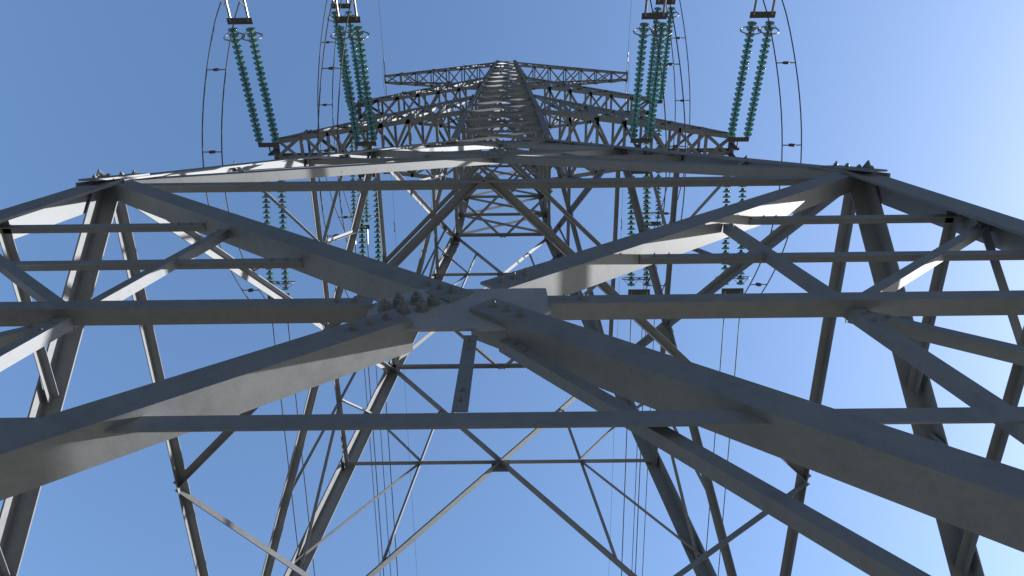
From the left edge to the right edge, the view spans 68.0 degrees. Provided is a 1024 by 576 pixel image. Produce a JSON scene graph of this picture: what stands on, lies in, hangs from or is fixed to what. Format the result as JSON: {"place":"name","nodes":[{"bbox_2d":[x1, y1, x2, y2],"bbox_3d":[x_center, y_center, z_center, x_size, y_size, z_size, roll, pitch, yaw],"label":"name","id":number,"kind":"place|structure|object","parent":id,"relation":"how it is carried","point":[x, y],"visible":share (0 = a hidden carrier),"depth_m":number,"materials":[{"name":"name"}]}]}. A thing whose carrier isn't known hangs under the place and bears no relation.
{"place":"outdoors","nodes":[
{"label":"outdoors","id":0,"kind":"place"},
{"bbox_2d":[0,0,1023,575],"label":"sky","id":1,"kind":"structure","parent":0,"point":[930,93],"materials":[{"name":"blue"}]},
{"label":"ground","id":2,"kind":"structure","parent":0,"visible":0},
{"bbox_2d":[0,60,1023,575],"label":"lattice tower","id":3,"kind":"structure","parent":2,"relation":"on","point":[966,500],"depth_m":3.90,"materials":[{"name":"metal"}]},
{"bbox_2d":[228,7,774,289],"bbox_3d":[-0.213,-4.164,21.026,12.276,6.318,6.409,-1,-66,0],"label":"glass insulator","id":4,"kind":"object","parent":3,"relation":"attached to","point":[361,78],"visible":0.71,"depth_m":18.25,"materials":[{"name":"teal glass"}]},
{"bbox_2d":[202,0,801,575],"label":"power lines","id":5,"kind":"object","parent":3,"relation":"attached to","point":[350,18],"visible":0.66,"depth_m":18.51,"materials":[{"name":"grey metal"}]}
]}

